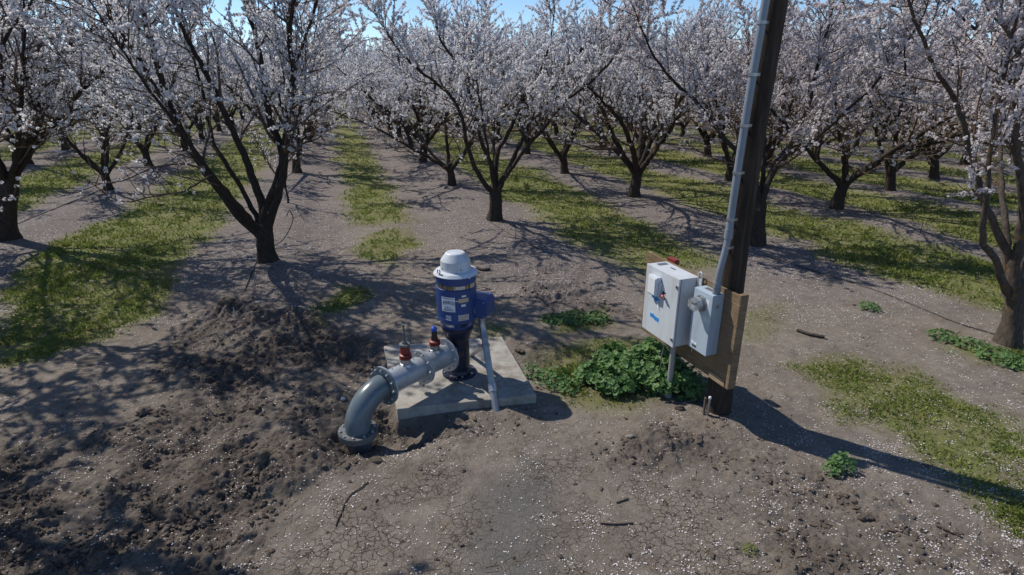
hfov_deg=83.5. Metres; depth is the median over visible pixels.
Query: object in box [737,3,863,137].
almond tree
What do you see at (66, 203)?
drip hose
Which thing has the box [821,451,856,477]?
weed clump
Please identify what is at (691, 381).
mallow bush
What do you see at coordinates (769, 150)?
almond tree
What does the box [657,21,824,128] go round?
almond tree
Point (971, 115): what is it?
almond tree
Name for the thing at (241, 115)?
almond tree
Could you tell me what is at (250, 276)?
loose hose
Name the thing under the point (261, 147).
young tree
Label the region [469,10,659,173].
almond tree
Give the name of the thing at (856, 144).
almond tree
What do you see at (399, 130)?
almond tree
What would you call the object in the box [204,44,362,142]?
almond tree
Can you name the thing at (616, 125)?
almond tree
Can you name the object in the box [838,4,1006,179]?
almond tree
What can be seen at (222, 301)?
soil clod
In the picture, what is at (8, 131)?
almond tree
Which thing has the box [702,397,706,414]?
wooden stake
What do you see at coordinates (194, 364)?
soil clod
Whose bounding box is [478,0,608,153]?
almond tree
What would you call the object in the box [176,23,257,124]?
almond tree
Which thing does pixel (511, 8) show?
sky
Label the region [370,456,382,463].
soil clod
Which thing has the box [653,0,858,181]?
almond tree
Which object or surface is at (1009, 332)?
almond tree
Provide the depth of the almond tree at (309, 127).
28.89 m
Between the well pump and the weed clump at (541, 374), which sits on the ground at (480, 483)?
the weed clump at (541, 374)
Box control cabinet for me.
[642,261,702,347]
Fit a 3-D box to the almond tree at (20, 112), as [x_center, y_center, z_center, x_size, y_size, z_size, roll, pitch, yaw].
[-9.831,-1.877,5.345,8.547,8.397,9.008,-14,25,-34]
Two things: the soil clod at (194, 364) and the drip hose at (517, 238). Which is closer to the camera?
the soil clod at (194, 364)
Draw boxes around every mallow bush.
[571,336,693,397]
[672,362,707,401]
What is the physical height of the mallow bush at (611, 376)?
0.542 m
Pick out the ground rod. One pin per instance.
(709, 402)
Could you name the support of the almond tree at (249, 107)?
on the ground at (480, 483)
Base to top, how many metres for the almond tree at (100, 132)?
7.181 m
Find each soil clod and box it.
[123,518,141,532]
[135,406,157,416]
[188,362,202,367]
[217,297,235,305]
[247,449,269,463]
[276,409,296,419]
[299,366,310,371]
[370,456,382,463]
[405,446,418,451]
[514,348,524,352]
[674,405,684,409]
[857,512,874,520]
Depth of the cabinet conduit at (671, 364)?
7.46 m
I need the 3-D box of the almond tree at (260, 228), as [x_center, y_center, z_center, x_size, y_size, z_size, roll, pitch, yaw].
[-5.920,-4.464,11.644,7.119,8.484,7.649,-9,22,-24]
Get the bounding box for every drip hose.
[18,172,132,223]
[486,219,543,251]
[569,173,626,191]
[767,256,994,333]
[786,205,881,217]
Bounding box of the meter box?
[688,285,724,356]
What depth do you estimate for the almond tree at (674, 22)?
35.44 m
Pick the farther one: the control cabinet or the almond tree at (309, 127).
the almond tree at (309, 127)
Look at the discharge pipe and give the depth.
6.83 m
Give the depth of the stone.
6.64 m
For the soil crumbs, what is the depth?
5.68 m
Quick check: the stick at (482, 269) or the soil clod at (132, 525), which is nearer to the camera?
the soil clod at (132, 525)
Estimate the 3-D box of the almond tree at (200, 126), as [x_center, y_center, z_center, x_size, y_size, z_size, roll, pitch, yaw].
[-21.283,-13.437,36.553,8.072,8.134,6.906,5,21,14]
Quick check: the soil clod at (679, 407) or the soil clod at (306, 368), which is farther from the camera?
the soil clod at (306, 368)
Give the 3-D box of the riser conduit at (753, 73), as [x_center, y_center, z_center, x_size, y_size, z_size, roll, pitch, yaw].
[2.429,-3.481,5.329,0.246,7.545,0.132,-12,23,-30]
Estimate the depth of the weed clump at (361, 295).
10.82 m
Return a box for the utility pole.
[706,0,788,415]
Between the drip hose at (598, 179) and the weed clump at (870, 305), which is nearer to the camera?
the weed clump at (870, 305)
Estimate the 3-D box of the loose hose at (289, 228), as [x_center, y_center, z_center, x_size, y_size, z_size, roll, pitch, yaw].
[-5.535,-1.452,13.891,0.604,0.930,0.192,10,22,25]
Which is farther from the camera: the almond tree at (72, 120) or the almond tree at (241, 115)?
the almond tree at (241, 115)
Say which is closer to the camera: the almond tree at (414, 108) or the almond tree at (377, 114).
the almond tree at (414, 108)
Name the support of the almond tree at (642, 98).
on the ground at (480, 483)
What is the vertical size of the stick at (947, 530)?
0.031 m
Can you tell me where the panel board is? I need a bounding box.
[641,251,748,389]
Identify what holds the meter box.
attached to the panel board
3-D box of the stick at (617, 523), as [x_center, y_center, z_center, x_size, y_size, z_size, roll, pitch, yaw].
[0.999,2.245,5.457,0.314,0.021,0.034,0,20,0]
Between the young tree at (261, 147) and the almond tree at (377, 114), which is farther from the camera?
the almond tree at (377, 114)
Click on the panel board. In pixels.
(720, 367)
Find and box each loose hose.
[244,262,255,289]
[275,210,293,244]
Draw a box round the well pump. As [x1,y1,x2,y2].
[433,249,494,380]
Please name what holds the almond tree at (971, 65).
on the ground at (480, 483)
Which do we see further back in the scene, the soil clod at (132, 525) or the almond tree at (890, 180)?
the almond tree at (890, 180)
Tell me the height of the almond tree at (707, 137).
6.727 m
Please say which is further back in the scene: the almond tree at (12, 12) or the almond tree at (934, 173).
the almond tree at (934, 173)
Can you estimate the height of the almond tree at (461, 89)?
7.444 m
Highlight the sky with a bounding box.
[0,0,1011,78]
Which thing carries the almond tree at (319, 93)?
on the ground at (480, 483)
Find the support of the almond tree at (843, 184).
on the ground at (480, 483)
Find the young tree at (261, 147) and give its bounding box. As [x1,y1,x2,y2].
[230,104,301,202]
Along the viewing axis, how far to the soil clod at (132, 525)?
5.40 m
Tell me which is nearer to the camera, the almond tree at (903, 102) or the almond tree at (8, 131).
the almond tree at (8, 131)
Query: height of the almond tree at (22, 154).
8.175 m
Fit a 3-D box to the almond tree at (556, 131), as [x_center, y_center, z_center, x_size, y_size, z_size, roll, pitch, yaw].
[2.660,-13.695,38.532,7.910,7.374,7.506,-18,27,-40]
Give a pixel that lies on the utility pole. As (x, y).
(734, 273)
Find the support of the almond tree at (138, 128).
on the ground at (480, 483)
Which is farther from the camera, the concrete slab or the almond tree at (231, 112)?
the almond tree at (231, 112)
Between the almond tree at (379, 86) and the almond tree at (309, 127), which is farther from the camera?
the almond tree at (379, 86)
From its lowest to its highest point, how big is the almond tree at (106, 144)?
5.987 m
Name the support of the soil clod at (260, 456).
on the ground at (480, 483)
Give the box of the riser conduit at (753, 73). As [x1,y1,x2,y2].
[712,0,769,293]
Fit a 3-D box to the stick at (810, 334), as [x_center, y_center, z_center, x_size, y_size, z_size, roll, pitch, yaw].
[4.892,0.757,9.399,0.430,0.067,0.091,18,27,39]
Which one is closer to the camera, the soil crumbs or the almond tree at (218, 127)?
the soil crumbs
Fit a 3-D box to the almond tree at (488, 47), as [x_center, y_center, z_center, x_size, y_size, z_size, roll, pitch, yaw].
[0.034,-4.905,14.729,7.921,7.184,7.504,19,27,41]
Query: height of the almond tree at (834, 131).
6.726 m
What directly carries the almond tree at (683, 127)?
on the ground at (480, 483)
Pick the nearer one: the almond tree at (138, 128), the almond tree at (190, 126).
the almond tree at (190, 126)
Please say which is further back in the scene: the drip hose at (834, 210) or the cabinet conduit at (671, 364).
the drip hose at (834, 210)
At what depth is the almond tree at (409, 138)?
33.20 m
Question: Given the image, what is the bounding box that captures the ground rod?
[706,396,711,415]
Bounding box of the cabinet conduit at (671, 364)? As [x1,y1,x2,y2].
[659,343,675,397]
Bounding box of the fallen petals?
[0,149,1023,574]
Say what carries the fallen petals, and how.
on the ground at (480, 483)
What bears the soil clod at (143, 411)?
on the ground at (480, 483)
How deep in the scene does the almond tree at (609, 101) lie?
41.93 m
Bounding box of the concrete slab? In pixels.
[384,337,535,419]
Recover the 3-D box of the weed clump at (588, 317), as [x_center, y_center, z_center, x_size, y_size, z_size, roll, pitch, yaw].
[1.095,0.499,9.925,1.253,0.192,0.620,0,20,0]
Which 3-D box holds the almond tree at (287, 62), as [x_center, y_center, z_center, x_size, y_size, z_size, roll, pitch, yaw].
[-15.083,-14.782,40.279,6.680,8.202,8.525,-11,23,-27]
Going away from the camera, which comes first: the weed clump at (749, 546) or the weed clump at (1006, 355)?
the weed clump at (749, 546)
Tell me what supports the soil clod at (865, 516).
on the ground at (480, 483)
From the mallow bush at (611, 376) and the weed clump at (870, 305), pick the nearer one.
the mallow bush at (611, 376)
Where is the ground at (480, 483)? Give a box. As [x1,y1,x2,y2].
[0,91,1023,574]
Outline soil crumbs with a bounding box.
[0,232,1023,574]
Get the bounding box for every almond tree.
[0,0,104,211]
[0,0,178,241]
[0,17,32,137]
[0,35,105,163]
[0,39,118,149]
[3,24,170,190]
[24,0,406,263]
[35,30,117,138]
[44,13,204,165]
[83,49,146,129]
[84,6,251,150]
[137,16,241,138]
[141,0,350,172]
[165,31,242,131]
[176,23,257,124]
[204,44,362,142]
[217,20,393,155]
[220,37,256,119]
[262,21,347,130]
[263,52,347,126]
[296,0,547,185]
[320,0,507,162]
[326,0,684,221]
[327,25,440,136]
[327,46,415,122]
[329,41,407,118]
[334,37,435,129]
[338,15,463,146]
[420,25,516,134]
[420,55,469,126]
[435,13,574,142]
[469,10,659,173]
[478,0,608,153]
[510,0,759,197]
[510,23,584,135]
[526,25,660,150]
[561,6,749,154]
[571,50,661,130]
[602,0,976,246]
[604,15,693,130]
[646,18,738,136]
[648,20,811,156]
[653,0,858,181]
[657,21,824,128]
[677,0,856,166]
[704,1,1022,209]
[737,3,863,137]
[774,23,927,158]
[805,0,1023,349]
[817,0,1012,190]
[837,29,928,148]
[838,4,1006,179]
[845,41,971,140]
[870,15,1001,164]
[882,30,951,133]
[896,0,1023,161]
[912,69,1022,152]
[920,8,1023,164]
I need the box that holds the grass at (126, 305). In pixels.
[0,135,1023,538]
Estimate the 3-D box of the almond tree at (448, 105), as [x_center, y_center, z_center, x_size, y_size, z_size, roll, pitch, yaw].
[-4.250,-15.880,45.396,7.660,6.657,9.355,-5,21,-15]
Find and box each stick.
[335,481,368,525]
[476,267,489,270]
[600,522,633,524]
[796,328,824,337]
[936,525,960,536]
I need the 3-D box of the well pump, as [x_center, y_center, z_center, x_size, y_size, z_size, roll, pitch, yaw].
[-0.669,0.373,7.673,0.726,1.759,0.583,8,22,21]
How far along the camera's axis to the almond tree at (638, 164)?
17.96 m
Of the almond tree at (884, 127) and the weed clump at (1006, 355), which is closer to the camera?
the weed clump at (1006, 355)
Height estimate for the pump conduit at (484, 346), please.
1.212 m
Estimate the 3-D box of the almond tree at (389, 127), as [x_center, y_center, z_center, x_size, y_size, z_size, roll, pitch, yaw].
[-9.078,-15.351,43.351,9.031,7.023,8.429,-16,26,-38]
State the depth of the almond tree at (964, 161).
27.09 m
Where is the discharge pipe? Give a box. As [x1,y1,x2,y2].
[337,324,458,454]
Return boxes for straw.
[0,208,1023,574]
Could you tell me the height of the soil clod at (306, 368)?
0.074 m
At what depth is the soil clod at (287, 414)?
7.14 m
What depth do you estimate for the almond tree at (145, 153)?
25.21 m
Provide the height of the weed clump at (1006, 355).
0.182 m
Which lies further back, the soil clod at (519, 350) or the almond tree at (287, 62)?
the almond tree at (287, 62)
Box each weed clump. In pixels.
[310,288,373,311]
[521,362,581,394]
[540,309,609,325]
[741,543,757,555]
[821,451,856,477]
[859,301,881,311]
[924,328,1023,370]
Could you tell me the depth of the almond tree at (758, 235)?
13.09 m
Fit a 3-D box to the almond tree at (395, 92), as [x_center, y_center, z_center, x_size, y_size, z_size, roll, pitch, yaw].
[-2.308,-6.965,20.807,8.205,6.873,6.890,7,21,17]
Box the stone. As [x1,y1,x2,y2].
[625,434,633,438]
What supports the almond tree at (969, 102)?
on the ground at (480, 483)
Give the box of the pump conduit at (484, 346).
[470,318,499,411]
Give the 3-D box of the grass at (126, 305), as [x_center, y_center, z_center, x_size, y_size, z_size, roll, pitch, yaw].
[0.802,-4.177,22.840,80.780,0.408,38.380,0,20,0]
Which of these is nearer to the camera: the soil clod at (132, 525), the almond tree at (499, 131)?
the soil clod at (132, 525)
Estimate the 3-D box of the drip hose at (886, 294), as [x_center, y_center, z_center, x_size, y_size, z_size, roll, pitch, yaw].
[7.069,0.009,11.498,0.294,0.061,4.773,-9,22,-22]
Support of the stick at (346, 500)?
on the ground at (480, 483)

